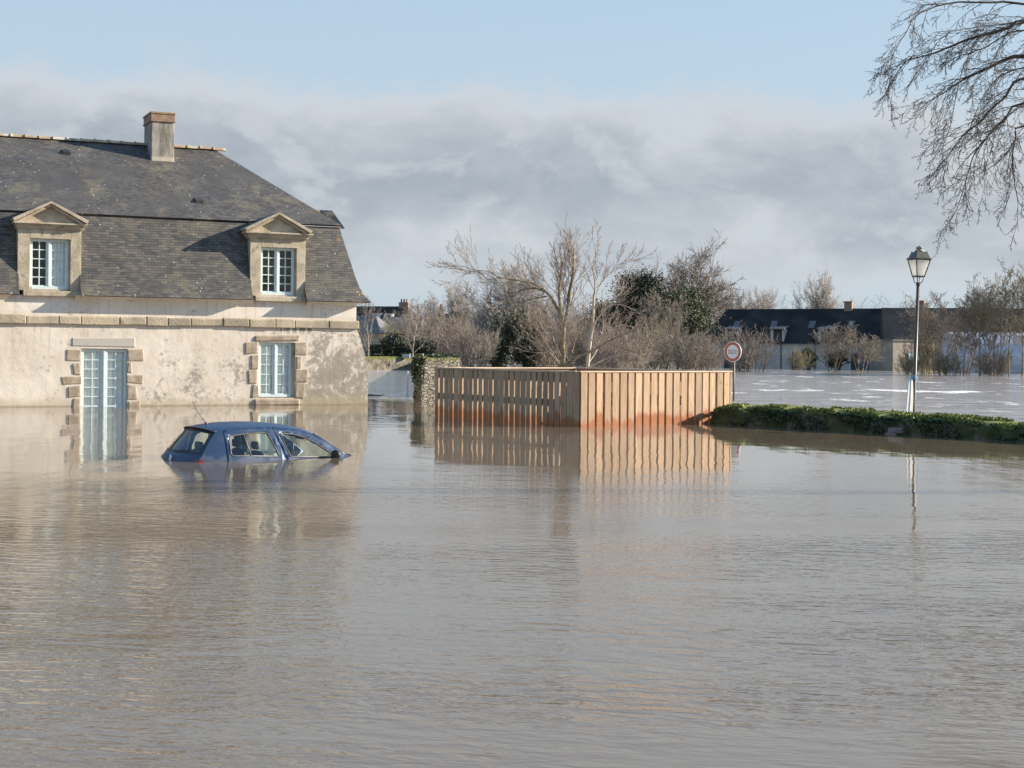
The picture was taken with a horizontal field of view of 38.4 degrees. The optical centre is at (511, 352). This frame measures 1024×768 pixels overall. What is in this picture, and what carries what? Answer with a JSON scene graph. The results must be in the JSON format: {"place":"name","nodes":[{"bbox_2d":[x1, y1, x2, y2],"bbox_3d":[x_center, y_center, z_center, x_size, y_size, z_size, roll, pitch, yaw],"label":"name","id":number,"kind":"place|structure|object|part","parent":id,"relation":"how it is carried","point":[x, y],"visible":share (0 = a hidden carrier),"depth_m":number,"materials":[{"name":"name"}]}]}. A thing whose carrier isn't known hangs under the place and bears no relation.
{"place":"outdoors","nodes":[
{"label":"outdoors","id":0,"kind":"place"},
{"bbox_2d":[0,364,1023,767],"bbox_3d":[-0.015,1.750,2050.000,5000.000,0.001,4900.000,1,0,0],"label":"flood water","id":1,"kind":"structure","parent":0,"point":[408,582],"depth_m":10.87,"materials":[{"name":"brown liquid"}]},
{"bbox_2d":[0,111,370,406],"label":"stone house","id":2,"kind":"structure","parent":1,"relation":"on","point":[158,267],"depth_m":46.21,"materials":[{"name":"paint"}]},
{"bbox_2d":[81,349,126,405],"bbox_3d":[-12.471,1.366,44.929,1.360,2.930,0.150,1,0,-25],"label":"french door","id":3,"kind":"structure","parent":2,"relation":"in","point":[103,371],"depth_m":44.91,"materials":[{"name":"blue paint"}]},
{"bbox_2d":[258,343,291,396],"bbox_3d":[-7.611,0.564,47.168,1.090,1.740,0.150,1,0,-25],"label":"window","id":4,"kind":"structure","parent":2,"relation":"in","point":[274,375],"depth_m":47.16,"materials":[{"name":"blue paint"}]},
{"bbox_2d":[161,401,350,461],"bbox_3d":[-3.911,1.498,24.469,3.727,1.282,2.018,4,-2,-36],"label":"parked car","id":5,"kind":"object","parent":1,"relation":"in","point":[216,447],"visible":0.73,"depth_m":23.70,"materials":[{"name":"blue paint"}]},
{"bbox_3d":[-4.862,1.645,24.633,1.167,0.914,0.263,4,-2,-36],"label":"door","id":6,"kind":"part","parent":5,"relation":"part of","materials":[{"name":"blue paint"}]},
{"bbox_3d":[-4.051,1.652,23.516,1.167,0.914,0.263,4,-2,-36],"label":"door","id":7,"kind":"part","parent":5,"relation":"part of","materials":[{"name":"blue paint"}]},
{"bbox_3d":[-4.102,1.693,25.187,1.345,0.914,0.261,4,-2,-36],"label":"door","id":8,"kind":"part","parent":5,"relation":"part of","materials":[{"name":"blue paint"}]},
{"bbox_3d":[-3.290,1.700,24.067,1.345,0.914,0.261,4,-2,-36],"label":"door","id":9,"kind":"part","parent":5,"relation":"part of","materials":[{"name":"blue paint"}]},
{"bbox_2d":[356,296,380,355],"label":"slender tree","id":10,"kind":"object","parent":1,"relation":"on","point":[364,317],"visible":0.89,"depth_m":145.90,"materials":[{"name":"brown plant"}]},
{"bbox_2d":[356,315,398,355],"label":"grey roofed barn","id":11,"kind":"structure","parent":1,"relation":"on","point":[377,329],"depth_m":189.49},
{"bbox_2d":[364,343,390,355],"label":"laurel bush","id":12,"kind":"object","parent":1,"relation":"on","point":[375,350],"visible":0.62,"depth_m":148.53,"materials":[{"name":"green plant"}]},
{"bbox_2d":[372,329,415,356],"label":"laurel bush","id":13,"kind":"object","parent":1,"relation":"on","point":[393,346],"visible":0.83,"depth_m":149.45,"materials":[{"name":"green plant"}]},
{"bbox_2d":[365,356,424,369],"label":"garden wall","id":14,"kind":"structure","parent":1,"relation":"on","point":[385,363],"depth_m":136.50,"materials":[{"name":"beige stone"}]},
{"bbox_2d":[402,354,409,357],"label":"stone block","id":15,"kind":"structure","parent":14,"relation":"on","point":[405,355],"depth_m":137.20,"materials":[{"name":"grey stone"}]},
{"bbox_2d":[381,310,420,344],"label":"bare shrub","id":16,"kind":"object","parent":1,"relation":"on","point":[390,326],"visible":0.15,"depth_m":189.30,"materials":[{"name":"brown plant"}]},
{"bbox_2d":[382,317,424,338],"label":"cream house","id":17,"kind":"structure","parent":1,"relation":"on","point":[396,320],"depth_m":206.76,"materials":[{"name":"grey"}]},
{"bbox_2d":[393,299,436,356],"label":"slender tree","id":18,"kind":"object","parent":1,"relation":"on","point":[415,319],"visible":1,"depth_m":142.91,"materials":[{"name":"brown plant"}]},
{"bbox_2d":[393,302,449,353],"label":"bare shrub","id":19,"kind":"object","parent":1,"relation":"on","point":[414,324],"visible":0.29,"depth_m":176.86,"materials":[{"name":"brown plant"}]},
{"bbox_2d":[400,335,443,357],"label":"laurel bush","id":20,"kind":"object","parent":1,"relation":"on","point":[426,349],"visible":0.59,"depth_m":150.39,"materials":[{"name":"green plant"}]},
{"bbox_2d":[410,353,460,401],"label":"stone wall end","id":21,"kind":"structure","parent":1,"relation":"in","point":[423,374],"depth_m":50.84,"materials":[{"name":"beige stone"}]},
{"bbox_2d":[413,312,476,362],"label":"bare shrub","id":22,"kind":"object","parent":1,"relation":"on","point":[441,348],"visible":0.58,"depth_m":159.24,"materials":[{"name":"brown plant"}]},
{"bbox_2d":[437,319,502,366],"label":"bare shrub","id":23,"kind":"object","parent":1,"relation":"on","point":[469,354],"visible":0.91,"depth_m":149.93,"materials":[{"name":"brown plant"}]},
{"bbox_2d":[448,302,497,364],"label":"bare tree","id":24,"kind":"object","parent":1,"relation":"on","point":[472,309],"visible":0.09,"depth_m":203.80,"materials":[{"name":"brown plant"}]},
{"bbox_2d":[472,341,510,366],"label":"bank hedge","id":25,"kind":"object","parent":1,"relation":"on","point":[490,361],"visible":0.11,"depth_m":164.46,"materials":[{"name":"green plant"}]},
{"bbox_2d":[450,256,555,364],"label":"bare tree","id":26,"kind":"object","parent":1,"relation":"on","point":[508,288],"visible":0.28,"depth_m":198.36,"materials":[{"name":"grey plant"}]},
{"bbox_2d":[477,301,544,366],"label":"ivy tree","id":27,"kind":"object","parent":1,"relation":"on","point":[509,336],"visible":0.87,"depth_m":155.49,"materials":[{"name":"green plant"}]},
{"bbox_2d":[492,306,552,366],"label":"ivy tree","id":28,"kind":"object","parent":1,"relation":"on","point":[527,362],"visible":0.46,"depth_m":157.50,"materials":[{"name":"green plant"}]},
{"bbox_2d":[507,339,545,366],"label":"bank hedge","id":29,"kind":"object","parent":1,"relation":"on","point":[516,356],"visible":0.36,"depth_m":165.34,"materials":[{"name":"green plant"}]},
{"bbox_2d":[424,214,667,366],"bbox_3d":[1.224,-2.215,54.656,8.932,5.979,4.470,1,0,0],"label":"pollard tree","id":30,"kind":"object","parent":1,"relation":"in","point":[562,352],"visible":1,"depth_m":54.60,"materials":[{"name":"beige plant"}]},
{"bbox_2d":[518,315,578,366],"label":"bare shrub","id":31,"kind":"object","parent":1,"relation":"on","point":[548,360],"visible":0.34,"depth_m":158.90,"materials":[{"name":"brown plant"}]},
{"bbox_2d":[520,298,604,366],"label":"bare tree","id":32,"kind":"object","parent":1,"relation":"on","point":[573,309],"visible":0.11,"depth_m":189.51,"materials":[{"name":"brown plant"}]},
{"bbox_2d":[434,367,732,426],"bbox_3d":[1.738,1.704,39.057,4.974,2.522,7.146,0,0,-33],"label":"timber enclosure","id":33,"kind":"object","parent":1,"relation":"in","point":[571,396],"visible":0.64,"depth_m":36.64,"materials":[{"name":"brown wood"}]},
{"bbox_2d":[547,312,629,367],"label":"bare shrub","id":34,"kind":"object","parent":1,"relation":"on","point":[579,345],"visible":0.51,"depth_m":148.41,"materials":[{"name":"brown plant"}]},
{"bbox_2d":[576,297,628,366],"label":"holly tree","id":35,"kind":"object","parent":1,"relation":"on","point":[597,312],"visible":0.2,"depth_m":185.17,"materials":[{"name":"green plant"}]},
{"bbox_2d":[580,323,660,370],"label":"bare shrub","id":36,"kind":"object","parent":1,"relation":"on","point":[610,353],"visible":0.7,"depth_m":117.50,"materials":[{"name":"brown plant"}]},
{"bbox_2d":[576,218,665,370],"bbox_3d":[4.440,-2.031,56.314,3.494,6.226,2.789,0,0,43],"label":"pale tree","id":37,"kind":"object","parent":1,"relation":"in","point":[593,308],"visible":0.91,"depth_m":56.31,"materials":[{"name":"beige plant"}]},
{"bbox_2d":[589,264,680,348],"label":"holly tree","id":38,"kind":"object","parent":1,"relation":"on","point":[644,283],"visible":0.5,"depth_m":180.48,"materials":[{"name":"green plant"}]},
{"bbox_2d":[618,313,674,370],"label":"bare shrub","id":39,"kind":"object","parent":1,"relation":"on","point":[651,363],"visible":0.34,"depth_m":139.74,"materials":[{"name":"brown plant"}]},
{"bbox_2d":[629,286,692,368],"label":"sapling","id":40,"kind":"object","parent":1,"relation":"on","point":[670,315],"visible":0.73,"depth_m":151.87,"materials":[{"name":"beige plant"}]},
{"bbox_2d":[647,344,681,364],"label":"bare tree","id":41,"kind":"object","parent":1,"relation":"on","point":[670,358],"visible":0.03,"depth_m":199.49,"materials":[{"name":"brown plant"}]},
{"bbox_2d":[641,326,717,369],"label":"bare shrub","id":42,"kind":"object","parent":1,"relation":"on","point":[687,357],"visible":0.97,"depth_m":137.30,"materials":[{"name":"brown plant"}]},
{"bbox_2d":[635,274,730,366],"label":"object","id":43,"kind":"object","parent":1,"relation":"on","point":[696,320],"visible":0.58,"depth_m":174.90,"materials":[{"name":"green plant"}]},
{"bbox_2d":[681,331,726,370],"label":"bare shrub","id":44,"kind":"object","parent":1,"relation":"on","point":[712,363],"visible":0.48,"depth_m":139.37,"materials":[{"name":"brown plant"}]},
{"bbox_2d":[724,340,741,400],"bbox_3d":[8.350,1.387,55.627,0.770,3.673,0.103,1,0,42],"label":"road sign","id":45,"kind":"object","parent":1,"relation":"in","point":[732,351],"visible":0.98,"depth_m":55.59,"materials":[{"name":"white metal"}]},
{"bbox_2d":[714,322,784,371],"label":"bare shrub","id":46,"kind":"object","parent":1,"relation":"on","point":[748,352],"visible":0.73,"depth_m":149.77,"materials":[{"name":"brown plant"}]},
{"bbox_2d":[780,344,815,369],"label":"bare shrub","id":47,"kind":"object","parent":1,"relation":"on","point":[796,362],"visible":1,"depth_m":167.61,"materials":[{"name":"brown plant"}]},
{"bbox_2d":[801,346,821,369],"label":"yard bush","id":48,"kind":"object","parent":1,"relation":"on","point":[806,350],"visible":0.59,"depth_m":171.62,"materials":[{"name":"green plant"}]},
{"bbox_2d":[703,301,925,368],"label":"long farmhouse","id":49,"kind":"object","parent":1,"relation":"on","point":[792,327],"visible":0.47,"depth_m":187.57,"materials":[{"name":"grey"}]},
{"bbox_2d":[851,353,856,368],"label":"door","id":50,"kind":"structure","parent":49,"relation":"in","point":[853,364],"depth_m":182.95,"materials":[{"name":"grey"}]},
{"bbox_2d":[808,321,860,371],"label":"sapling","id":51,"kind":"object","parent":1,"relation":"on","point":[839,340],"visible":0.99,"depth_m":149.07,"materials":[{"name":"beige plant"}]},
{"bbox_2d":[822,346,852,369],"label":"yard bush","id":52,"kind":"object","parent":1,"relation":"on","point":[831,363],"visible":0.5,"depth_m":171.61,"materials":[{"name":"green plant"}]},
{"bbox_2d":[857,349,869,369],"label":"yard wall","id":53,"kind":"structure","parent":1,"relation":"on","point":[861,365],"depth_m":171.95,"materials":[{"name":"blue"}]},
{"bbox_2d":[843,324,886,372],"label":"sapling","id":54,"kind":"object","parent":1,"relation":"on","point":[864,343],"visible":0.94,"depth_m":150.25,"materials":[{"name":"beige plant"}]},
{"bbox_2d":[711,402,1023,441],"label":"hedge","id":55,"kind":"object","parent":1,"relation":"in","point":[891,422],"depth_m":33.28,"materials":[{"name":"plant"}]},
{"bbox_2d":[866,339,936,370],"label":"rendered annexe","id":56,"kind":"structure","parent":1,"relation":"on","point":[892,351],"depth_m":168.89,"materials":[{"name":"beige paint"}]},
{"bbox_2d":[892,353,924,373],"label":"bare shrub","id":57,"kind":"object","parent":1,"relation":"on","point":[901,365],"visible":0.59,"depth_m":139.85,"materials":[{"name":"brown plant"}]},
{"bbox_2d":[899,328,940,374],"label":"bare shrub","id":58,"kind":"object","parent":1,"relation":"on","point":[922,357],"visible":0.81,"depth_m":137.82,"materials":[{"name":"brown plant"}]},
{"bbox_2d":[896,292,976,373],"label":"sapling","id":59,"kind":"object","parent":1,"relation":"on","point":[924,309],"visible":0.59,"depth_m":139.41,"materials":[{"name":"beige plant"}]},
{"bbox_2d":[864,0,1023,257],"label":"overhanging tree","id":60,"kind":"object","parent":1,"relation":"on","point":[979,37],"visible":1,"depth_m":20.82,"materials":[{"name":"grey plant"}]},
{"bbox_2d":[925,347,976,375],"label":"bare shrub","id":61,"kind":"object","parent":1,"relation":"on","point":[952,364],"visible":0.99,"depth_m":133.78,"materials":[{"name":"brown plant"}]},
{"bbox_2d":[880,308,1023,370],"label":"slate barn","id":62,"kind":"structure","parent":1,"relation":"on","point":[891,326],"depth_m":177.71,"materials":[{"name":"dark slate"},{"name":"pale render"}]},
{"bbox_2d":[924,285,1001,374],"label":"sapling","id":63,"kind":"object","parent":1,"relation":"on","point":[945,327],"visible":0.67,"depth_m":135.66,"materials":[{"name":"beige plant"}]},
{"bbox_2d":[941,332,1023,373],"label":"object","id":64,"kind":"structure","parent":1,"relation":"on","point":[1017,360],"depth_m":151.93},
{"bbox_2d":[956,280,1009,375],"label":"sapling","id":65,"kind":"object","parent":1,"relation":"on","point":[979,316],"visible":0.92,"depth_m":131.79,"materials":[{"name":"beige plant"}]},
{"bbox_2d":[958,272,1023,375],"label":"sapling","id":66,"kind":"object","parent":1,"relation":"on","point":[1000,331],"visible":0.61,"depth_m":134.05,"materials":[{"name":"beige plant"}]},
{"bbox_2d":[968,346,1016,375],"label":"bare shrub","id":67,"kind":"object","parent":1,"relation":"on","point":[1000,366],"visible":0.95,"depth_m":132.10,"materials":[{"name":"brown plant"}]},
{"bbox_2d":[976,257,1023,375],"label":"sapling","id":68,"kind":"object","parent":1,"relation":"on","point":[1015,292],"visible":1,"depth_m":129.96,"materials":[{"name":"beige plant"}]},
{"bbox_2d":[995,263,1023,375],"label":"sapling","id":69,"kind":"object","parent":1,"relation":"on","point":[1019,310],"visible":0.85,"depth_m":131.15,"materials":[{"name":"beige plant"}]},
{"bbox_2d":[1002,278,1023,342],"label":"sapling","id":70,"kind":"object","parent":1,"relation":"on","point":[1015,326],"visible":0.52,"depth_m":132.84,"materials":[{"name":"beige plant"}]},
{"bbox_2d":[0,0,1023,348],"label":"sky","id":71,"kind":"structure","parent":0,"point":[665,124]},
{"bbox_2d":[461,352,681,365],"bbox_3d":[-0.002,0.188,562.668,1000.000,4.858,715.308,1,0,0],"label":"bank","id":72,"kind":"structure","parent":0,"point":[509,361],"depth_m":215.73,"materials":[{"name":"plant"}]},
{"bbox_2d":[356,299,411,318],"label":"slate house","id":73,"kind":"structure","parent":72,"relation":"on","point":[390,309],"depth_m":217.24,"materials":[{"name":"grey"}]},
{"bbox_2d":[411,293,448,328],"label":"bare tree","id":74,"kind":"object","parent":72,"relation":"on","point":[418,305],"visible":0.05,"depth_m":225.36,"materials":[{"name":"brown plant"}]},
{"bbox_2d":[423,279,486,360],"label":"bare tree","id":75,"kind":"object","parent":72,"relation":"on","point":[455,305],"visible":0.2,"depth_m":213.78,"materials":[{"name":"brown plant"}]},
{"bbox_2d":[532,296,564,362],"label":"bare tree","id":76,"kind":"object","parent":72,"relation":"on","point":[549,314],"depth_m":212.46,"materials":[{"name":"brown plant"}]},
{"bbox_2d":[631,228,761,346],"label":"bare tree","id":77,"kind":"object","parent":72,"relation":"on","point":[716,294],"visible":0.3,"depth_m":226.56,"materials":[{"name":"brown plant"}]},
{"bbox_2d":[712,291,759,326],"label":"bare tree","id":78,"kind":"object","parent":72,"relation":"on","point":[739,300],"visible":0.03,"depth_m":309.78,"materials":[{"name":"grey plant"}]},
{"bbox_2d":[734,282,788,308],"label":"bare tree","id":79,"kind":"object","parent":72,"relation":"on","point":[763,301],"visible":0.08,"depth_m":298.87,"materials":[{"name":"brown plant"}]},
{"bbox_2d":[790,268,843,308],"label":"bare tree","id":80,"kind":"object","parent":72,"relation":"on","point":[816,302],"visible":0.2,"depth_m":260.81,"materials":[{"name":"brown plant"}]},
{"bbox_2d":[713,290,1020,325],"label":"wood","id":81,"kind":"object","parent":72,"relation":"on","point":[863,302],"visible":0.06,"depth_m":343.26,"materials":[{"name":"plant"}]},
{"label":"ground","id":82,"kind":"structure","parent":0,"visible":0},
{"bbox_2d":[907,246,931,412],"bbox_3d":[9.314,0.293,33.750,0.427,5.479,0.427,1,0,-17],"label":"street lamp","id":83,"kind":"object","parent":82,"relation":"on","point":[919,259],"visible":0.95,"depth_m":33.71,"materials":[{"name":"dark grey metal"},{"name":"frosted glass"}]},
{"bbox_2d":[906,380,912,411],"bbox_3d":[9.045,1.029,33.495,0.185,0.801,0.054,0,0,-24],"label":"white board","id":84,"kind":"object","parent":83,"relation":"attached to","point":[909,404],"visible":0.88,"depth_m":33.48,"materials":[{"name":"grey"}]},
{"bbox_2d":[907,374,918,398],"bbox_3d":[9.111,0.787,33.543,0.291,0.586,0.198,1,0,0],"label":"twine","id":85,"kind":"object","parent":83,"relation":"attached to","point":[911,377],"visible":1,"depth_m":33.47,"materials":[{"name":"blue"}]}
]}

